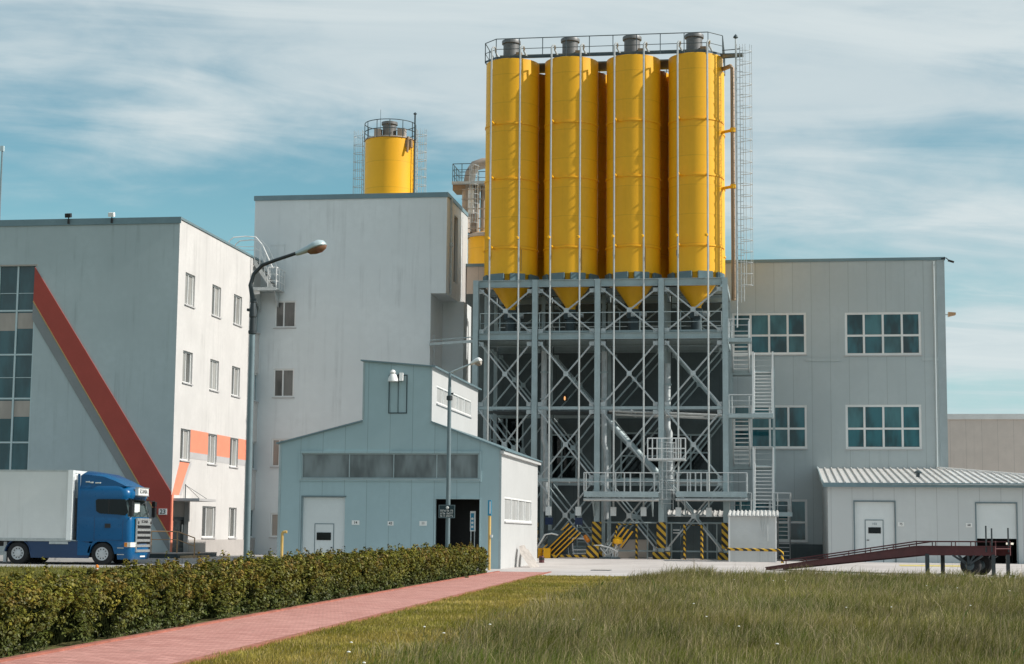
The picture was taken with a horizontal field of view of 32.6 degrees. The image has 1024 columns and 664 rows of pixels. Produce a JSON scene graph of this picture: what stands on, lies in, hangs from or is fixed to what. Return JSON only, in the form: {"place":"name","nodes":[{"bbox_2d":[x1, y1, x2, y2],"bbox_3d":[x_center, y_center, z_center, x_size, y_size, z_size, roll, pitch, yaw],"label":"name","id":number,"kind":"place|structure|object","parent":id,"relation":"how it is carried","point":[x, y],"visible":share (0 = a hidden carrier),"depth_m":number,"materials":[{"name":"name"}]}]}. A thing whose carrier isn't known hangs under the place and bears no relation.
{"place":"outdoors","nodes":[
{"label":"outdoors","id":0,"kind":"place"},
{"bbox_2d":[0,146,4,217],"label":"lightning mast","id":1,"kind":"object","parent":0,"point":[2,148],"visible":1,"depth_m":99.06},
{"bbox_2d":[0,563,194,589],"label":"verge grass","id":2,"kind":"structure","parent":0,"point":[4,571],"depth_m":63.72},
{"bbox_2d":[0,572,544,663],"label":"path","id":3,"kind":"structure","parent":0,"point":[171,647],"depth_m":25.72,"materials":[{"name":"brick"}]},
{"bbox_2d":[452,158,484,233],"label":"process tower","id":4,"kind":"structure","parent":0,"point":[469,188],"depth_m":109.01,"materials":[{"name":"metal"}]},
{"bbox_2d":[0,567,1006,663],"bbox_3d":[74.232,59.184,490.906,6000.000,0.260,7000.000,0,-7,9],"label":"ground","id":5,"kind":"structure","parent":0,"point":[64,644],"depth_m":25.08,"materials":[{"name":"green plant"}]},
{"bbox_2d":[0,217,261,554],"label":"office building","id":6,"kind":"structure","parent":5,"relation":"on","point":[124,347],"depth_m":86.92,"materials":[{"name":"paint"}]},
{"bbox_2d":[65,213,71,223],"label":"floodlight","id":7,"kind":"object","parent":6,"relation":"attached to","point":[68,215],"visible":1,"depth_m":87.29,"materials":[{"name":"black paint"}]},
{"bbox_2d":[108,212,114,222],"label":"floodlight","id":8,"kind":"object","parent":6,"relation":"attached to","point":[111,214],"visible":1,"depth_m":86.95,"materials":[{"name":"white paint"}]},
{"bbox_2d":[159,509,166,514],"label":"number plate","id":9,"kind":"object","parent":6,"relation":"attached to","point":[162,511],"visible":1,"depth_m":84.93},
{"bbox_2d":[172,517,183,551],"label":"entrance door","id":10,"kind":"structure","parent":6,"relation":"in","point":[178,522],"depth_m":86.65,"materials":[{"name":"metal"}]},
{"bbox_2d":[179,429,190,461],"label":"window","id":11,"kind":"structure","parent":6,"relation":"in","point":[184,433],"depth_m":87.31,"materials":[{"name":"white glass"}]},
{"bbox_2d":[182,351,193,385],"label":"window","id":12,"kind":"structure","parent":6,"relation":"in","point":[186,355],"depth_m":87.84,"materials":[{"name":"white glass"}]},
{"bbox_2d":[184,273,195,308],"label":"window","id":13,"kind":"structure","parent":6,"relation":"in","point":[189,278],"depth_m":88.25,"materials":[{"name":"white glass"}]},
{"bbox_2d":[201,506,215,538],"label":"window","id":14,"kind":"structure","parent":6,"relation":"in","point":[207,511],"depth_m":90.87,"materials":[{"name":"white glass"}]},
{"bbox_2d":[207,434,217,465],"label":"window","id":15,"kind":"structure","parent":6,"relation":"in","point":[211,438],"depth_m":91.61,"materials":[{"name":"white glass"}]},
{"bbox_2d":[209,359,219,392],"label":"window","id":16,"kind":"structure","parent":6,"relation":"in","point":[213,364],"depth_m":92.04,"materials":[{"name":"white glass"}]},
{"bbox_2d":[211,285,221,318],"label":"window","id":17,"kind":"structure","parent":6,"relation":"in","point":[215,290],"depth_m":92.46,"materials":[{"name":"white glass"}]},
{"bbox_2d":[228,508,236,538],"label":"window","id":18,"kind":"structure","parent":6,"relation":"in","point":[231,510],"depth_m":94.86,"materials":[{"name":"white glass"}]},
{"bbox_2d":[229,438,238,468],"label":"window","id":19,"kind":"structure","parent":6,"relation":"in","point":[232,464],"depth_m":95.17,"materials":[{"name":"white glass"}]},
{"bbox_2d":[231,366,240,397],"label":"window","id":20,"kind":"structure","parent":6,"relation":"in","point":[234,390],"depth_m":95.63,"materials":[{"name":"white glass"}]},
{"bbox_2d":[233,295,242,326],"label":"window","id":21,"kind":"structure","parent":6,"relation":"in","point":[236,318],"depth_m":96.08,"materials":[{"name":"white glass"}]},
{"bbox_2d":[250,509,254,538],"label":"window","id":22,"kind":"structure","parent":6,"relation":"in","point":[251,537],"depth_m":98.48,"materials":[{"name":"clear glass"}]},
{"bbox_2d":[252,442,256,470],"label":"window","id":23,"kind":"structure","parent":6,"relation":"in","point":[253,443],"depth_m":98.74,"materials":[{"name":"white glass"}]},
{"bbox_2d":[254,373,258,402],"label":"window","id":24,"kind":"structure","parent":6,"relation":"in","point":[254,373],"depth_m":99.15,"materials":[{"name":"white glass"}]},
{"bbox_2d":[229,236,284,311],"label":"roof stair","id":25,"kind":"object","parent":6,"relation":"on","point":[272,285],"visible":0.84,"depth_m":98.91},
{"bbox_2d":[0,554,478,567],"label":"asphalt yard","id":26,"kind":"structure","parent":5,"relation":"on","point":[89,561],"depth_m":79.19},
{"bbox_2d":[0,470,86,561],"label":"semi trailer","id":27,"kind":"object","parent":26,"relation":"on","point":[38,505],"visible":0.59,"depth_m":76.59,"materials":[{"name":"white paint"}]},
{"bbox_2d":[4,471,156,564],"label":"tractor truck","id":28,"kind":"object","parent":26,"relation":"on","point":[114,522],"visible":0.97,"depth_m":76.19,"materials":[{"name":"blue metal"}]},
{"bbox_2d":[149,552,216,557],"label":"entrance platform","id":29,"kind":"structure","parent":26,"relation":"on","point":[179,554],"depth_m":82.84,"materials":[{"name":"concrete"}]},
{"bbox_2d":[150,531,194,557],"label":"platform railing","id":30,"kind":"object","parent":29,"relation":"on","point":[174,539],"visible":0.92,"depth_m":82.42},
{"bbox_2d":[280,530,286,557],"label":"bent pipe","id":31,"kind":"object","parent":26,"relation":"on","point":[282,540],"visible":0.54,"depth_m":72.15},
{"bbox_2d":[276,360,541,568],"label":"weighbridge hut","id":32,"kind":"object","parent":26,"relation":"on","point":[379,466],"visible":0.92,"depth_m":76.72,"materials":[{"name":"grey metal"}]},
{"bbox_2d":[300,453,479,479],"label":"window","id":33,"kind":"structure","parent":32,"relation":"in","point":[315,466],"depth_m":76.54,"materials":[{"name":"grey glass"}]},
{"bbox_2d":[388,370,403,381],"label":"floodlight","id":34,"kind":"object","parent":32,"relation":"attached to","point":[393,377],"visible":1,"depth_m":76.55,"materials":[{"name":"white paint"}]},
{"bbox_2d":[436,385,472,417],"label":"window","id":35,"kind":"structure","parent":32,"relation":"in","point":[459,404],"depth_m":82.56,"materials":[{"name":"white glass"}]},
{"bbox_2d":[504,496,532,523],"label":"window","id":36,"kind":"structure","parent":32,"relation":"in","point":[517,510],"depth_m":81.04,"materials":[{"name":"white glass"}]},
{"bbox_2d":[445,357,481,547],"bbox_3d":[-1.746,4.800,62.827,1.292,7.818,0.320,0,-7,9],"label":"street lamp","id":37,"kind":"object","parent":26,"relation":"on","point":[477,361],"visible":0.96,"depth_m":62.93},
{"bbox_2d":[439,505,454,517],"bbox_3d":[-2.333,6.410,62.584,0.591,0.467,0.080,0,-7,9],"label":"notice board","id":38,"kind":"object","parent":37,"relation":"attached to","point":[446,511],"visible":1,"depth_m":62.59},
{"bbox_2d":[0,541,489,657],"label":"hedge","id":39,"kind":"object","parent":5,"relation":"on","point":[90,606],"visible":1,"depth_m":27.66,"materials":[{"name":"green plant"}]},
{"bbox_2d":[0,571,499,661],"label":"path kerb","id":40,"kind":"structure","parent":5,"relation":"on","point":[10,658],"depth_m":25.68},
{"bbox_2d":[243,240,326,560],"bbox_3d":[-5.386,1.974,41.310,1.910,8.386,0.360,0,-7,9],"label":"street lamp","id":41,"kind":"object","parent":5,"relation":"on","point":[316,246],"visible":1,"depth_m":41.48,"materials":[{"name":"metal"}]},
{"bbox_2d":[252,192,470,554],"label":"tall building","id":42,"kind":"structure","parent":5,"relation":"on","point":[382,277],"depth_m":99.29,"materials":[{"name":"grey paint"}]},
{"bbox_2d":[269,513,277,537],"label":"window","id":43,"kind":"structure","parent":42,"relation":"in","point":[274,516],"depth_m":98.50,"materials":[{"name":"white glass"}]},
{"bbox_2d":[271,244,284,289],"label":"door","id":44,"kind":"structure","parent":42,"relation":"in","point":[277,250],"depth_m":100.10,"materials":[{"name":"grey paint"}]},
{"bbox_2d":[270,439,287,467],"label":"window","id":45,"kind":"structure","parent":42,"relation":"in","point":[275,447],"depth_m":98.96,"materials":[{"name":"white glass"}]},
{"bbox_2d":[272,369,293,397],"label":"window","id":46,"kind":"structure","parent":42,"relation":"in","point":[283,386],"depth_m":99.37,"materials":[{"name":"white glass"}]},
{"bbox_2d":[273,301,295,328],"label":"window","id":47,"kind":"structure","parent":42,"relation":"in","point":[285,313],"depth_m":99.81,"materials":[{"name":"white glass"}]},
{"bbox_2d":[353,112,426,193],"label":"rooftop silo","id":48,"kind":"object","parent":42,"relation":"on","point":[389,160],"visible":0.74,"depth_m":105.95,"materials":[{"name":"metal"}]},
{"bbox_2d":[454,218,454,275],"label":"slot window","id":49,"kind":"structure","parent":42,"relation":"in","point":[454,218],"depth_m":102.17,"materials":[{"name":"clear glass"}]},
{"bbox_2d":[172,571,550,663],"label":"path kerb","id":50,"kind":"structure","parent":5,"relation":"on","point":[267,641],"depth_m":24.57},
{"bbox_2d":[174,574,639,663],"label":"mown grass","id":51,"kind":"structure","parent":5,"relation":"on","point":[480,601],"depth_m":26.58,"materials":[{"name":"plant"}]},
{"bbox_2d":[541,574,639,576],"bbox_3d":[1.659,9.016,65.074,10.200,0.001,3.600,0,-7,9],"label":"kerb","id":52,"kind":"object","parent":5,"relation":"on","point":[619,575],"visible":0.17,"depth_m":65.37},
{"bbox_2d":[477,557,1023,577],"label":"concrete apron","id":53,"kind":"object","parent":5,"relation":"on","point":[570,565],"visible":0.41,"depth_m":82.80,"materials":[{"name":"concrete"}]},
{"bbox_2d":[470,511,475,546],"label":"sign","id":54,"kind":"object","parent":53,"relation":"on","point":[472,520],"visible":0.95,"depth_m":76.23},
{"bbox_2d":[488,500,492,569],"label":"signal post","id":55,"kind":"object","parent":53,"relation":"on","point":[489,527],"visible":1,"depth_m":72.43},
{"bbox_2d":[519,545,535,567],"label":"concrete slab","id":56,"kind":"object","parent":53,"relation":"on","point":[524,553],"depth_m":79.86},
{"bbox_2d":[527,549,538,566],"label":"concrete slab","id":57,"kind":"object","parent":53,"relation":"on","point":[534,561],"depth_m":81.13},
{"bbox_2d":[537,523,617,557],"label":"filling carriage","id":58,"kind":"object","parent":53,"relation":"on","point":[559,542],"visible":0.92,"depth_m":92.98,"materials":[{"name":"yellow paint"}]},
{"bbox_2d":[472,277,730,559],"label":"silo support frame","id":59,"kind":"object","parent":53,"relation":"on","point":[660,340],"visible":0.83,"depth_m":95.57,"materials":[{"name":"grey metal"}]},
{"bbox_2d":[429,337,472,345],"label":"pipe bridge","id":60,"kind":"structure","parent":59,"relation":"attached to","point":[451,342],"depth_m":97.06,"materials":[{"name":"grey metal"}]},
{"bbox_2d":[483,39,539,451],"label":"silo","id":61,"kind":"object","parent":59,"relation":"on","point":[511,182],"visible":0.93,"depth_m":97.23,"materials":[{"name":"yellow metal"}]},
{"bbox_2d":[504,310,523,330],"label":"dosing valve","id":62,"kind":"object","parent":61,"relation":"attached to","point":[510,323],"visible":0.66,"depth_m":97.28,"materials":[{"name":"metal"}]},
{"bbox_2d":[529,74,551,290],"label":"silo","id":63,"kind":"object","parent":59,"relation":"on","point":[541,175],"visible":0.09,"depth_m":100.41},
{"bbox_2d":[540,351,547,511],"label":"vertical duct","id":64,"kind":"object","parent":59,"relation":"attached to","point":[543,371],"visible":0.76,"depth_m":97.34,"materials":[{"name":"grey metal"}]},
{"bbox_2d":[542,37,598,524],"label":"silo","id":65,"kind":"object","parent":59,"relation":"on","point":[571,183],"visible":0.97,"depth_m":96.71,"materials":[{"name":"yellow metal"}]},
{"bbox_2d":[564,309,583,332],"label":"dosing valve","id":66,"kind":"object","parent":65,"relation":"attached to","point":[568,317],"visible":0.8,"depth_m":96.79,"materials":[{"name":"metal"}]},
{"bbox_2d":[589,72,609,289],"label":"silo","id":67,"kind":"object","parent":59,"relation":"on","point":[602,110],"visible":0.14,"depth_m":100.09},
{"bbox_2d":[485,32,724,75],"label":"roof walkway","id":68,"kind":"structure","parent":67,"relation":"on","point":[602,66],"depth_m":97.54,"materials":[{"name":"metal"}]},
{"bbox_2d":[600,351,609,519],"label":"vertical duct","id":69,"kind":"object","parent":59,"relation":"attached to","point":[606,466],"visible":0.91,"depth_m":96.79,"materials":[{"name":"grey metal"}]},
{"bbox_2d":[583,472,659,516],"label":"loading platform","id":70,"kind":"structure","parent":59,"relation":"attached to","point":[651,497],"depth_m":92.41,"materials":[{"name":"grey metal"}]},
{"bbox_2d":[600,409,657,474],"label":"screw conveyor","id":71,"kind":"object","parent":59,"relation":"attached to","point":[651,466],"visible":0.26,"depth_m":96.98,"materials":[{"name":"grey metal"}]},
{"bbox_2d":[605,35,661,515],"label":"silo","id":72,"kind":"object","parent":59,"relation":"on","point":[633,182],"visible":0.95,"depth_m":96.19,"materials":[{"name":"yellow metal"}]},
{"bbox_2d":[627,309,646,329],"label":"dosing valve","id":73,"kind":"object","parent":72,"relation":"attached to","point":[633,321],"visible":0.78,"depth_m":96.27,"materials":[{"name":"metal"}]},
{"bbox_2d":[652,71,670,286],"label":"silo","id":74,"kind":"object","parent":59,"relation":"on","point":[664,161],"visible":0.16,"depth_m":99.67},
{"bbox_2d":[609,409,721,416],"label":"conveying pipe","id":75,"kind":"object","parent":59,"relation":"attached to","point":[631,411],"visible":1,"depth_m":94.44,"materials":[{"name":"silver metal"}]},
{"bbox_2d":[615,413,715,419],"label":"conveying pipe","id":76,"kind":"object","parent":59,"relation":"attached to","point":[665,417],"visible":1,"depth_m":94.67,"materials":[{"name":"silver metal"}]},
{"bbox_2d":[647,438,686,508],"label":"access ladder","id":77,"kind":"object","parent":59,"relation":"attached to","point":[666,459],"visible":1,"depth_m":92.59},
{"bbox_2d":[664,363,672,478],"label":"vertical duct","id":78,"kind":"object","parent":59,"relation":"attached to","point":[667,391],"visible":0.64,"depth_m":96.46,"materials":[{"name":"grey metal"}]},
{"bbox_2d":[670,482,717,484],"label":"conveying pipe","id":79,"kind":"object","parent":59,"relation":"attached to","point":[680,483],"visible":0.58,"depth_m":93.74,"materials":[{"name":"silver metal"}]},
{"bbox_2d":[667,33,724,516],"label":"silo","id":80,"kind":"object","parent":59,"relation":"on","point":[695,181],"visible":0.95,"depth_m":95.69,"materials":[{"name":"yellow metal"}]},
{"bbox_2d":[690,308,709,331],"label":"dosing valve","id":81,"kind":"object","parent":80,"relation":"attached to","point":[694,316],"visible":0.76,"depth_m":95.76,"materials":[{"name":"metal"}]},
{"bbox_2d":[722,64,735,300],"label":"return pipe","id":82,"kind":"object","parent":80,"relation":"attached to","point":[732,186],"visible":1,"depth_m":95.72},
{"bbox_2d":[720,44,752,302],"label":"caged ladder","id":83,"kind":"object","parent":80,"relation":"attached to","point":[728,55],"visible":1,"depth_m":95.66,"materials":[{"name":"metal"}]},
{"bbox_2d":[733,34,737,326],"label":"lightning rod","id":84,"kind":"object","parent":83,"relation":"attached to","point":[735,36],"visible":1,"depth_m":95.54,"materials":[{"name":"metal"}]},
{"bbox_2d":[671,72,725,286],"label":"silo","id":85,"kind":"object","parent":59,"relation":"on","point":[723,186],"visible":0.13,"depth_m":99.53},
{"bbox_2d":[675,472,747,516],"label":"loading platform","id":86,"kind":"structure","parent":59,"relation":"attached to","point":[701,495],"depth_m":91.72,"materials":[{"name":"grey metal"}]},
{"bbox_2d":[599,527,633,558],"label":"bagging machine","id":87,"kind":"object","parent":53,"relation":"on","point":[617,539],"visible":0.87,"depth_m":92.50,"materials":[{"name":"black paint"}]},
{"bbox_2d":[612,523,637,558],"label":"hazard portal","id":88,"kind":"object","parent":53,"relation":"on","point":[636,541],"visible":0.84,"depth_m":92.62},
{"bbox_2d":[613,538,646,558],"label":"beige cabinet","id":89,"kind":"object","parent":53,"relation":"on","point":[630,544],"visible":0.45,"depth_m":95.36,"materials":[{"name":"metal"}]},
{"bbox_2d":[602,522,722,559],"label":"floor railing","id":90,"kind":"object","parent":53,"relation":"on","point":[707,551],"visible":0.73,"depth_m":93.78,"materials":[{"name":"metal"}]},
{"bbox_2d":[672,526,680,558],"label":"louvred locker","id":91,"kind":"object","parent":53,"relation":"on","point":[676,543],"visible":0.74,"depth_m":94.65,"materials":[{"name":"metal"}]},
{"bbox_2d":[683,524,702,559],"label":"hazard portal","id":92,"kind":"object","parent":53,"relation":"on","point":[684,542],"visible":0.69,"depth_m":92.11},
{"bbox_2d":[667,510,722,558],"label":"kiosk","id":93,"kind":"object","parent":53,"relation":"on","point":[693,537],"visible":0.48,"depth_m":97.10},
{"bbox_2d":[466,257,947,558],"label":"factory hall","id":94,"kind":"structure","parent":53,"relation":"on","point":[857,346],"depth_m":101.10,"materials":[{"name":"grey metal"}]},
{"bbox_2d":[468,231,484,263],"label":"yellow tank","id":95,"kind":"object","parent":94,"relation":"on","point":[476,242],"visible":0.35,"depth_m":108.19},
{"bbox_2d":[489,416,523,453],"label":"window","id":96,"kind":"structure","parent":94,"relation":"in","point":[510,423],"depth_m":103.28,"materials":[{"name":"black glass"}]},
{"bbox_2d":[547,434,576,478],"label":"window","id":97,"kind":"structure","parent":94,"relation":"in","point":[571,472],"depth_m":102.60,"materials":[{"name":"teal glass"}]},
{"bbox_2d":[620,432,657,478],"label":"window","id":98,"kind":"structure","parent":94,"relation":"in","point":[636,465],"depth_m":101.97,"materials":[{"name":"black metal"}]},
{"bbox_2d":[673,434,711,471],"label":"window","id":99,"kind":"structure","parent":94,"relation":"in","point":[698,464],"depth_m":101.50,"materials":[{"name":"black metal"}]},
{"bbox_2d":[731,313,806,355],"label":"window","id":100,"kind":"structure","parent":94,"relation":"in","point":[784,334],"depth_m":101.63,"materials":[{"name":"teal glass"}]},
{"bbox_2d":[733,405,807,449],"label":"window","id":101,"kind":"structure","parent":94,"relation":"in","point":[790,420],"depth_m":100.98,"materials":[{"name":"teal glass"}]},
{"bbox_2d":[734,499,808,542],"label":"window","id":102,"kind":"structure","parent":94,"relation":"in","point":[799,534],"depth_m":100.25,"materials":[{"name":"teal glass"}]},
{"bbox_2d":[844,312,922,356],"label":"window","id":103,"kind":"structure","parent":94,"relation":"in","point":[866,333],"depth_m":100.69,"materials":[{"name":"teal glass"}]},
{"bbox_2d":[845,405,922,449],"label":"window","id":104,"kind":"structure","parent":94,"relation":"in","point":[868,427],"depth_m":100.07,"materials":[{"name":"teal glass"}]},
{"bbox_2d":[728,510,778,561],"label":"white booth","id":105,"kind":"object","parent":53,"relation":"on","point":[752,532],"visible":0.95,"depth_m":87.20,"materials":[{"name":"metal"}]},
{"bbox_2d":[725,548,783,562],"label":"hazard barrier","id":106,"kind":"object","parent":53,"relation":"on","point":[756,549],"visible":1,"depth_m":86.34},
{"bbox_2d":[728,319,791,558],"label":"stair tower","id":107,"kind":"structure","parent":53,"relation":"on","point":[753,373],"depth_m":94.91,"materials":[{"name":"grey metal"}]},
{"bbox_2d":[765,526,1010,575],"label":"mobile ramp","id":108,"kind":"structure","parent":53,"relation":"on","point":[974,558],"depth_m":71.55,"materials":[{"name":"metal"}]},
{"bbox_2d":[817,466,1023,563],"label":"loading shed","id":109,"kind":"structure","parent":53,"relation":"on","point":[865,508],"depth_m":88.64,"materials":[{"name":"metal"}]},
{"bbox_2d":[900,565,959,566],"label":"road marking","id":110,"kind":"object","parent":53,"relation":"on","point":[933,565],"visible":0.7,"depth_m":83.94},
{"bbox_2d":[947,414,1023,473],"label":"warehouse","id":111,"kind":"structure","parent":5,"relation":"on","point":[990,442],"depth_m":135.96,"materials":[{"name":"metal"}]},
{"bbox_2d":[0,0,1023,413],"label":"sky","id":112,"kind":"structure","parent":0,"point":[881,128],"materials":[{"name":"blue"}]},
{"bbox_2d":[289,560,1023,663],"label":"tall grass","id":113,"kind":"structure","parent":0,"point":[647,618],"depth_m":24.84,"materials":[{"name":"plant"}]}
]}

